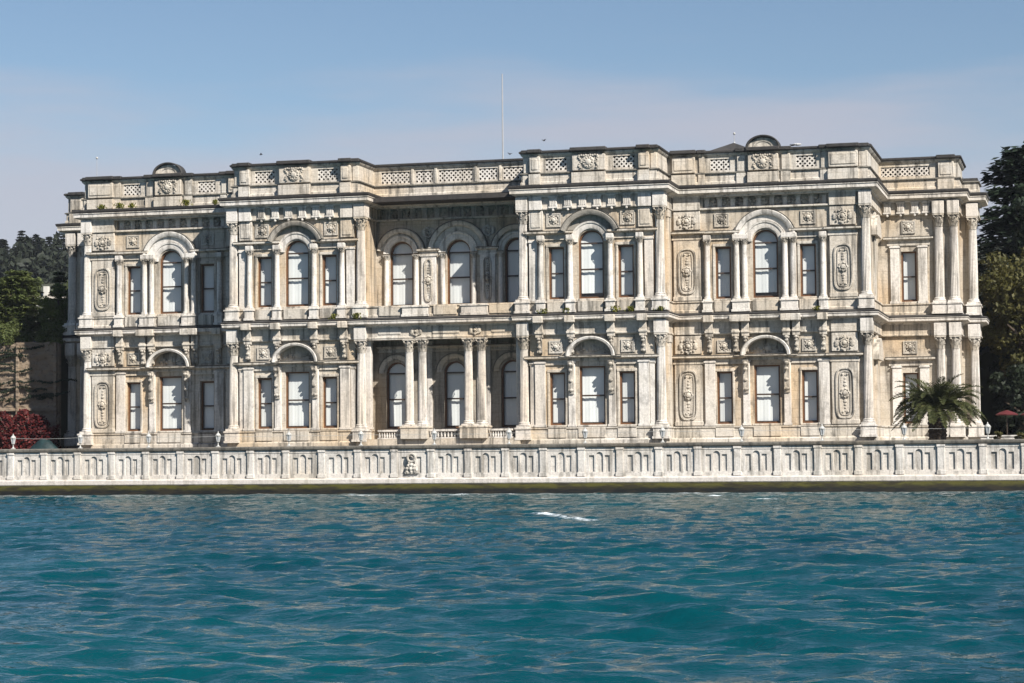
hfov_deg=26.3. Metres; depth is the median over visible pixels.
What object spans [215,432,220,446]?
wall lantern
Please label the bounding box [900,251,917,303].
window
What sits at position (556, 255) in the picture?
window
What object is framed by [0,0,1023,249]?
sky
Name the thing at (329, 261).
window
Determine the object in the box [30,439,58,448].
tarpaulin
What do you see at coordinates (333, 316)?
weed tuft
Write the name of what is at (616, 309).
weed tuft
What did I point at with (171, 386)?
window
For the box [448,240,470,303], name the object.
window
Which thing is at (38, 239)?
dark conifer
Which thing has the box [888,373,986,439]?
palm tree
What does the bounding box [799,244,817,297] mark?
window
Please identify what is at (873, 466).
sea wall
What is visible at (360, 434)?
wall lantern
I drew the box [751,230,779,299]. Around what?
window
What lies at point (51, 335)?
shrub
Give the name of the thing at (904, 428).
wall lantern
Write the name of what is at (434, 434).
wall lantern
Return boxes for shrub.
[0,319,35,346]
[0,409,60,448]
[34,326,66,345]
[987,364,1023,434]
[993,431,1004,438]
[1014,432,1023,438]
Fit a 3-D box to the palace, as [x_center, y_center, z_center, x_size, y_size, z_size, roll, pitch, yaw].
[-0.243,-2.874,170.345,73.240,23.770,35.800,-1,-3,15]
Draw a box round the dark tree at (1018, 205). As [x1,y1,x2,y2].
[981,194,1023,425]
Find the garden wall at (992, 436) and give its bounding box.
[979,435,1016,438]
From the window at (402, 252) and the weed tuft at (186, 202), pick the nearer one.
the window at (402, 252)
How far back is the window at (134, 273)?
164.57 m
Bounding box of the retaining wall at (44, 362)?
[0,342,60,446]
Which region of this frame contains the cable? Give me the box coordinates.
[16,427,983,438]
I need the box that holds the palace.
[55,135,989,448]
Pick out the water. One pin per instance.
(820, 587)
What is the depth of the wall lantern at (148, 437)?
152.74 m
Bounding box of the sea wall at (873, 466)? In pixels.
[0,439,1023,494]
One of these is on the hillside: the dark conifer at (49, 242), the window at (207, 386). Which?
the dark conifer at (49, 242)
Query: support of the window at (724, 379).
in the palace
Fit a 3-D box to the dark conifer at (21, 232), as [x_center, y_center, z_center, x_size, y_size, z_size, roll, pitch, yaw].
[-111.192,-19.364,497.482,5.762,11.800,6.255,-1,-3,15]
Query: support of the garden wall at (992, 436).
on the terrace
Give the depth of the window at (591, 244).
151.78 m
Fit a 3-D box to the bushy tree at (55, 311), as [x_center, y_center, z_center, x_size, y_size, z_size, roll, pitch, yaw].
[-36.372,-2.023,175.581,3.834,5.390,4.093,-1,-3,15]
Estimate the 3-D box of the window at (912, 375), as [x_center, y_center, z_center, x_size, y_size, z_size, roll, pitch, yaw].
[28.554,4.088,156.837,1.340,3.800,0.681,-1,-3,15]
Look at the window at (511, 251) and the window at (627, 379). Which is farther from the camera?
the window at (511, 251)
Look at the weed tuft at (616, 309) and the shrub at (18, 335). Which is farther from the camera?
the shrub at (18, 335)
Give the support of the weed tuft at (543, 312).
on the palace
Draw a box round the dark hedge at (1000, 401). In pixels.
[991,287,1018,434]
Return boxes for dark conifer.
[0,239,12,254]
[0,240,9,254]
[3,256,14,276]
[13,230,25,248]
[23,240,35,257]
[30,256,38,276]
[32,234,39,243]
[35,237,45,246]
[45,236,52,246]
[59,236,64,249]
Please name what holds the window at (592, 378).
in the palace
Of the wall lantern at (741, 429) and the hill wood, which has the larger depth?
the hill wood
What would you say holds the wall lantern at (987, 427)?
on the sea wall at (873, 466)
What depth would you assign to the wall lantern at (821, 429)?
140.66 m
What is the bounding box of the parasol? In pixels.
[995,410,1017,434]
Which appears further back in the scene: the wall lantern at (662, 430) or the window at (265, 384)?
the window at (265, 384)
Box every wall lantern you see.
[11,434,15,448]
[78,433,82,447]
[146,432,150,447]
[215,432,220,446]
[286,431,291,445]
[358,430,363,445]
[431,429,436,444]
[506,428,511,443]
[582,427,587,442]
[659,426,665,442]
[738,425,744,441]
[819,424,824,440]
[901,423,906,439]
[984,422,990,438]
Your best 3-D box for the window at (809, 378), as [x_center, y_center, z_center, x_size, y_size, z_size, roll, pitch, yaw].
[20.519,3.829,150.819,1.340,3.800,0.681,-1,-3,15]
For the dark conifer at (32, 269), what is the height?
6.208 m
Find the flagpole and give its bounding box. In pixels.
[502,74,503,158]
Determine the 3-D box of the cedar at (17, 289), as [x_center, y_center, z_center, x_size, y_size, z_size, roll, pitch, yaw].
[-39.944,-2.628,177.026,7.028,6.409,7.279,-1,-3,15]
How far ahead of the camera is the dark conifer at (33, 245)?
479.88 m
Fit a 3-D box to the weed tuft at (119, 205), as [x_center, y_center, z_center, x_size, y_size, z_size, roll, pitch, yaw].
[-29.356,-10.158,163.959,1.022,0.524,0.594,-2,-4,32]
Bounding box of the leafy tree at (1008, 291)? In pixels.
[978,247,1023,429]
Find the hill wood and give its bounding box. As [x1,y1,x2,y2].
[0,231,68,283]
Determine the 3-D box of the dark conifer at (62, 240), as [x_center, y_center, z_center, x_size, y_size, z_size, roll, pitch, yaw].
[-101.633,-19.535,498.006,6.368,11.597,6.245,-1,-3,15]
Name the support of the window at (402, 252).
in the palace
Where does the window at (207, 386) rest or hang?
in the palace
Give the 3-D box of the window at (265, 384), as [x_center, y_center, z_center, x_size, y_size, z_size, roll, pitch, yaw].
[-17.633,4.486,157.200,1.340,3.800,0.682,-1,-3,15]
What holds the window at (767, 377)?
in the palace
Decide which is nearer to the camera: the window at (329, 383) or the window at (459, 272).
the window at (329, 383)
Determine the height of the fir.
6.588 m
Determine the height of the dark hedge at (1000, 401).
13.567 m
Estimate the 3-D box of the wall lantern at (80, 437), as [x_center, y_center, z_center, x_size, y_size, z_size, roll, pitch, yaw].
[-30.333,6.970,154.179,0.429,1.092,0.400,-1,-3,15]
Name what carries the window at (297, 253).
in the palace
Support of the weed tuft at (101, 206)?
on the palace
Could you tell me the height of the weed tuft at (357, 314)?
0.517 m
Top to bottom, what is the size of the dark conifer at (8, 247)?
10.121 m
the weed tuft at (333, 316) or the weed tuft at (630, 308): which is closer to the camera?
the weed tuft at (630, 308)
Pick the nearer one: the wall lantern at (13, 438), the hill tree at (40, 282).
the wall lantern at (13, 438)
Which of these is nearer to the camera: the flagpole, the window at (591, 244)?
the window at (591, 244)
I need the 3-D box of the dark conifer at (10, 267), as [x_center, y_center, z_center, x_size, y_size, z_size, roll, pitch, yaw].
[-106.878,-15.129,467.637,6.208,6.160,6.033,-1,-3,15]
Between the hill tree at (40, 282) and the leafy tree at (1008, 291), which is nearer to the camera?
the leafy tree at (1008, 291)
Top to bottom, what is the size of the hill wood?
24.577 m
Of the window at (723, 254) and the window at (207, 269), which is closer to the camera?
the window at (723, 254)
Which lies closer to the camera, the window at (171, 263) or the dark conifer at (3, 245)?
the window at (171, 263)
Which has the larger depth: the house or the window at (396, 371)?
the house
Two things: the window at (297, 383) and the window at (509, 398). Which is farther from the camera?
the window at (297, 383)
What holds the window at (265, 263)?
in the palace
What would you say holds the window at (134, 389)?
in the palace
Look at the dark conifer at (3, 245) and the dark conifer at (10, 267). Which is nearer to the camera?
the dark conifer at (10, 267)
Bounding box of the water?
[0,490,1023,682]
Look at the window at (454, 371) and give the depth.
156.06 m
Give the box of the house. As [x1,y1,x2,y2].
[36,286,67,305]
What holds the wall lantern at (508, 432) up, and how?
on the sea wall at (873, 466)
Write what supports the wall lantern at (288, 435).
on the sea wall at (873, 466)
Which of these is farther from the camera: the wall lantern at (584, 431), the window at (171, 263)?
the window at (171, 263)
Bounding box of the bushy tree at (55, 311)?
[35,283,67,334]
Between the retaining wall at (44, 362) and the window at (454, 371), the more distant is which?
the retaining wall at (44, 362)
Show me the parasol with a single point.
(1006, 412)
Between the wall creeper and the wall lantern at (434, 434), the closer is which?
the wall lantern at (434, 434)
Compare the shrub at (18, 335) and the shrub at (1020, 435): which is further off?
the shrub at (18, 335)
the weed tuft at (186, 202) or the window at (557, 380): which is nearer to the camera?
the window at (557, 380)
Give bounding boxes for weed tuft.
[95,204,106,208]
[112,202,124,208]
[179,199,192,205]
[327,313,338,318]
[352,312,360,318]
[537,308,547,313]
[605,305,623,311]
[624,306,633,311]
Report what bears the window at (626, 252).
in the palace
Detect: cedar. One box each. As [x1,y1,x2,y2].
[0,270,51,337]
[977,141,1023,368]
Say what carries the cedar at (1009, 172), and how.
on the hillside
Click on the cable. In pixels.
(574, 432)
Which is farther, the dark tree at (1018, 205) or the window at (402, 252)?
the dark tree at (1018, 205)
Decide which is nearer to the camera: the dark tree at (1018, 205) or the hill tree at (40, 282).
the dark tree at (1018, 205)
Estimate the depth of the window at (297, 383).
156.86 m
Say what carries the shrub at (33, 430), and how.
on the terrace
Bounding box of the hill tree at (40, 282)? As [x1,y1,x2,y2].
[0,275,43,305]
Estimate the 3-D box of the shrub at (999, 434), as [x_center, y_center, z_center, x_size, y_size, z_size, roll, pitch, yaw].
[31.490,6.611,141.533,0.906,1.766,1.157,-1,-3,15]
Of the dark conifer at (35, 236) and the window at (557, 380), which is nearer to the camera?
the window at (557, 380)
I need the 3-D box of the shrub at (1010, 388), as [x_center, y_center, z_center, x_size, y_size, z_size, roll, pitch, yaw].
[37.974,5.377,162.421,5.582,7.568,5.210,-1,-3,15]
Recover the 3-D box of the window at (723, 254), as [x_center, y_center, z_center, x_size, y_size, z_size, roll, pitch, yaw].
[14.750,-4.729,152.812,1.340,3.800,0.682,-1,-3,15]
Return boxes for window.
[125,267,140,315]
[126,383,141,432]
[157,251,181,315]
[157,376,182,432]
[198,264,214,314]
[198,381,213,431]
[255,257,271,308]
[256,378,273,430]
[283,241,308,307]
[283,372,310,429]
[320,255,336,306]
[320,377,338,429]
[384,362,404,429]
[391,242,412,305]
[442,361,463,428]
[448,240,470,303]
[499,360,516,428]
[505,238,518,301]
[547,247,565,300]
[548,373,566,426]
[577,230,605,299]
[578,366,606,426]
[616,245,635,298]
[618,371,636,425]
[714,247,731,300]
[717,372,734,425]
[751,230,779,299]
[753,365,782,425]
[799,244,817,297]
[801,370,819,424]
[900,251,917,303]
[903,373,919,424]
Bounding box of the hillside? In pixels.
[33,247,1001,448]
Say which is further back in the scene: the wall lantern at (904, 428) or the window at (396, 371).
the window at (396, 371)
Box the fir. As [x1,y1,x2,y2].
[41,271,67,326]
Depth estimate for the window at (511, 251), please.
156.60 m

